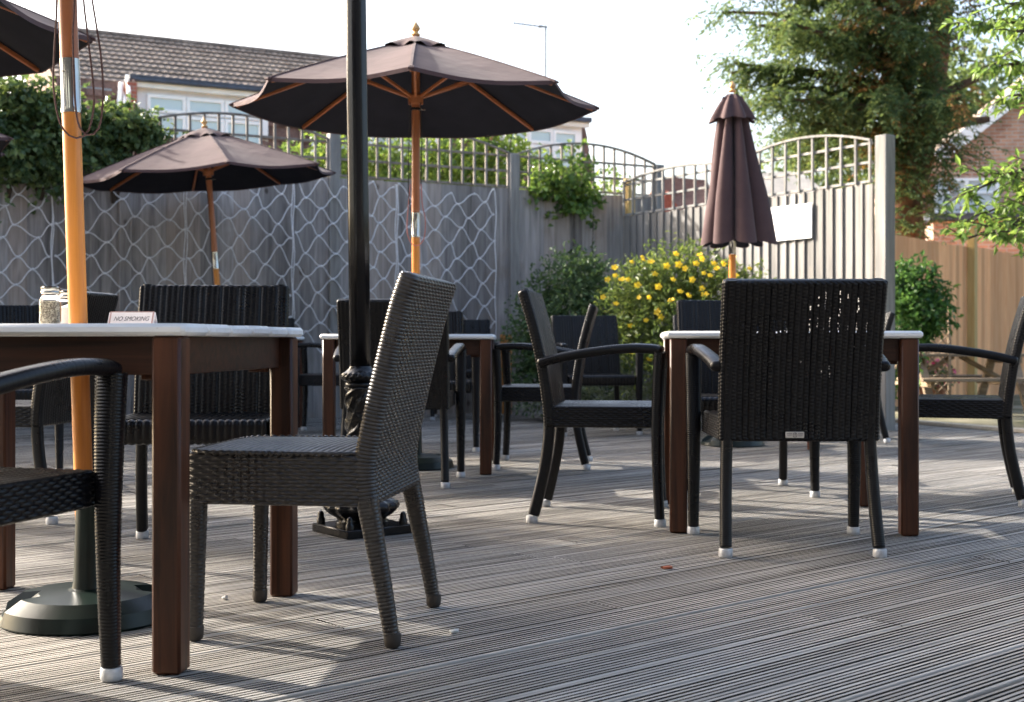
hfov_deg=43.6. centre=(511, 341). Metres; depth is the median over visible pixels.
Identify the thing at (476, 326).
wicker armchair
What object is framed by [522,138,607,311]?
creeper
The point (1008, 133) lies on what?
brick house
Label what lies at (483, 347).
garden table
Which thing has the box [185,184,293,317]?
rope net
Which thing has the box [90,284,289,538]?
wicker armchair
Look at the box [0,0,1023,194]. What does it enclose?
sky
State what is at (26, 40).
parasol
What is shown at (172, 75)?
terrace house
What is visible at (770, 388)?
wicker armchair
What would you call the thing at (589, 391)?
pale ground plant
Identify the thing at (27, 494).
wicker armchair
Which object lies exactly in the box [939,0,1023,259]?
broadleaf tree
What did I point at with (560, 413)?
wicker armchair
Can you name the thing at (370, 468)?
wicker side chair
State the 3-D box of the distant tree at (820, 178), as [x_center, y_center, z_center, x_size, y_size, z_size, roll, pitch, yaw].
[9.226,-2.886,36.098,4.734,7.604,4.341,0,0,0]
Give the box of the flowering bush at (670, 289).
[593,230,776,400]
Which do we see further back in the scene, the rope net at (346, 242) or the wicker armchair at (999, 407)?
the rope net at (346, 242)
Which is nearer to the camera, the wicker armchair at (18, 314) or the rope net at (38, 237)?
the wicker armchair at (18, 314)
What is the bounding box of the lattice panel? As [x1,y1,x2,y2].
[924,317,950,394]
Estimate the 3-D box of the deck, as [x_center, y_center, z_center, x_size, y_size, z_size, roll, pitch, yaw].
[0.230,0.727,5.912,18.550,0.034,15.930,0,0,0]
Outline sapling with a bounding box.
[453,133,531,187]
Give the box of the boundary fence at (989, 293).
[895,227,1023,406]
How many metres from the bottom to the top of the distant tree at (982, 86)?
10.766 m
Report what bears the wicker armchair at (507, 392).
on the deck
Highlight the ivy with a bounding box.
[0,74,188,222]
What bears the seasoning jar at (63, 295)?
on the garden table at (167, 359)
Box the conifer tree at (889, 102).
[683,0,1010,245]
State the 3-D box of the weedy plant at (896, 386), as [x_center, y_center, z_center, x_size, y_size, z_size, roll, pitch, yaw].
[3.374,0.384,11.575,0.362,0.862,0.422,0,0,29]
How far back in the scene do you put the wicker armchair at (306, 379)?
9.69 m
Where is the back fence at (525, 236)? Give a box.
[0,94,663,425]
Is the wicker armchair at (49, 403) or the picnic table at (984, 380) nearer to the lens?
the wicker armchair at (49, 403)
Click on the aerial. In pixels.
(538, 26)
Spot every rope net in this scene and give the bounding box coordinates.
[0,174,52,304]
[52,166,185,311]
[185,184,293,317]
[292,178,396,352]
[396,183,496,339]
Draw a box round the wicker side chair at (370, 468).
[190,270,455,648]
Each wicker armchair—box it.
[0,305,63,468]
[0,358,127,681]
[15,289,118,524]
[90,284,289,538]
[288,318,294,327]
[298,343,339,430]
[333,298,466,488]
[430,319,499,419]
[448,311,479,451]
[492,304,597,469]
[518,288,667,526]
[551,315,643,436]
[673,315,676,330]
[676,299,821,497]
[685,278,890,557]
[806,312,894,442]
[897,296,1023,506]
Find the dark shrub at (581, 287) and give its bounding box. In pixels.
[494,239,650,417]
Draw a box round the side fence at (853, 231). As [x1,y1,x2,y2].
[622,134,894,430]
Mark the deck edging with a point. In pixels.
(967, 426)
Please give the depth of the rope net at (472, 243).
12.53 m
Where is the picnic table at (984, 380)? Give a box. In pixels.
[895,353,1023,409]
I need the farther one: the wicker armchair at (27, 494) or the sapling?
the sapling
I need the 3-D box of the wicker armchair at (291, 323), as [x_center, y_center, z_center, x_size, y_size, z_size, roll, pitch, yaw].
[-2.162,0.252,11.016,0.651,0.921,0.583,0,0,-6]
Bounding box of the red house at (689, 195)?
[649,176,708,211]
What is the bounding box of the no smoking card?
[108,311,156,322]
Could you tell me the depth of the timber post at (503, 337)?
12.57 m
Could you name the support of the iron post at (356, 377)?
on the deck
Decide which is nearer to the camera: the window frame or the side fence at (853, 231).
the side fence at (853, 231)
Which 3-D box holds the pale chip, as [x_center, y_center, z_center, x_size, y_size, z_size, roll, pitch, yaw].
[-0.142,0.707,3.129,0.025,0.009,0.018,0,0,0]
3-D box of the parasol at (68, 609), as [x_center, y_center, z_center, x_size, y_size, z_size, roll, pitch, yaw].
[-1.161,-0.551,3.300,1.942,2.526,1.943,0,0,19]
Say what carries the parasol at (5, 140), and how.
on the deck
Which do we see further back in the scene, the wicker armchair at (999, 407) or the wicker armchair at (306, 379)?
the wicker armchair at (306, 379)
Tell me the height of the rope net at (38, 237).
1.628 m
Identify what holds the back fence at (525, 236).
on the deck underlay
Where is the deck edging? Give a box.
[895,418,1023,432]
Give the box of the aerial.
[513,21,547,76]
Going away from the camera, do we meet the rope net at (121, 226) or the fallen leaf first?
the fallen leaf
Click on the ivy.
(32, 128)
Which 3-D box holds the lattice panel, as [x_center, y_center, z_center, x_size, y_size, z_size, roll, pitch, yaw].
[4.987,0.212,15.004,0.310,1.250,0.038,0,0,0]
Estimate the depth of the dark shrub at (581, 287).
11.54 m
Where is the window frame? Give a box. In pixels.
[934,178,998,212]
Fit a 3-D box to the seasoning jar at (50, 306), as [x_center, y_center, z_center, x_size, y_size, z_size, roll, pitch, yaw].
[-1.118,-0.086,3.100,0.047,0.094,0.047,0,0,-11]
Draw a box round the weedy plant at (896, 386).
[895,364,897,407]
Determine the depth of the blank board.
11.10 m
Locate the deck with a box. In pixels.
[0,411,1023,701]
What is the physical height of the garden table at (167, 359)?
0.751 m
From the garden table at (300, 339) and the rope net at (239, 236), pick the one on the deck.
the garden table at (300, 339)
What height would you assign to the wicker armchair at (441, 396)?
0.921 m
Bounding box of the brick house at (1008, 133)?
[922,77,1023,253]
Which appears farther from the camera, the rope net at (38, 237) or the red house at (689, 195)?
the red house at (689, 195)
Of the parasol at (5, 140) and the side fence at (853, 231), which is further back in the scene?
the side fence at (853, 231)
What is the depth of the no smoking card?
3.11 m
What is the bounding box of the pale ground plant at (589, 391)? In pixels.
[515,354,652,417]
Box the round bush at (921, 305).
[895,249,963,386]
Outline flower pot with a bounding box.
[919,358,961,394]
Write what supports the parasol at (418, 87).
on the deck
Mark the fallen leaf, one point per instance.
(667, 567)
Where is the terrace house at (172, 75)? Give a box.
[26,27,591,191]
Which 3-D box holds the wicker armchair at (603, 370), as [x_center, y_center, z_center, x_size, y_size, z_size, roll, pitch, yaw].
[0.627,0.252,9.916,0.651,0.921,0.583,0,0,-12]
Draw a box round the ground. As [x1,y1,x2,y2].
[895,394,1023,430]
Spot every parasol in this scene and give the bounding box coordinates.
[0,0,95,76]
[0,0,151,636]
[0,133,13,156]
[83,117,335,284]
[229,21,599,470]
[700,81,776,447]
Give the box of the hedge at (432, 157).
[269,129,640,194]
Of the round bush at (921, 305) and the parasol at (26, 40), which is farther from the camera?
the round bush at (921, 305)
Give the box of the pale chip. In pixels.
[449,629,458,632]
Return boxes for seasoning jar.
[39,286,60,322]
[59,291,68,322]
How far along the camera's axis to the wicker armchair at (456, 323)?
8.24 m
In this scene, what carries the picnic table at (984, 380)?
on the ground
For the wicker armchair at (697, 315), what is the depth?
6.31 m
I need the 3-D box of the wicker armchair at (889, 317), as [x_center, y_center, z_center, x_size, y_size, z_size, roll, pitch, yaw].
[2.436,0.252,9.298,0.583,0.921,0.651,0,0,6]
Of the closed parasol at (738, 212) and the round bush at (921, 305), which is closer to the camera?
the closed parasol at (738, 212)
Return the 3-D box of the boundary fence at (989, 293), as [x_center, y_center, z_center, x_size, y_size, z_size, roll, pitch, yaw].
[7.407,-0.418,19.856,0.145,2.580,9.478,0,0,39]
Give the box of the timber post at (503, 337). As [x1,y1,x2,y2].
[500,334,511,413]
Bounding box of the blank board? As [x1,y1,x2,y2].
[771,203,811,240]
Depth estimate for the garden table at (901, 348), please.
4.74 m
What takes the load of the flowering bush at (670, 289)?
on the deck underlay
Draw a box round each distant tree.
[761,114,874,188]
[864,29,1023,180]
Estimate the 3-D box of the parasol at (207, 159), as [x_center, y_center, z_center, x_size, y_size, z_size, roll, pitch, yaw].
[-2.445,-0.547,10.316,1.937,2.519,1.944,0,0,-43]
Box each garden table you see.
[0,323,302,674]
[296,337,303,427]
[320,334,495,474]
[660,331,922,535]
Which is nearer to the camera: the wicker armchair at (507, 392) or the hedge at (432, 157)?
the wicker armchair at (507, 392)
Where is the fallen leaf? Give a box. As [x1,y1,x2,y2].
[661,565,672,568]
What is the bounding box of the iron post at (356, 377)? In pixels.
[312,0,411,539]
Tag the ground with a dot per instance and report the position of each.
(1018, 416)

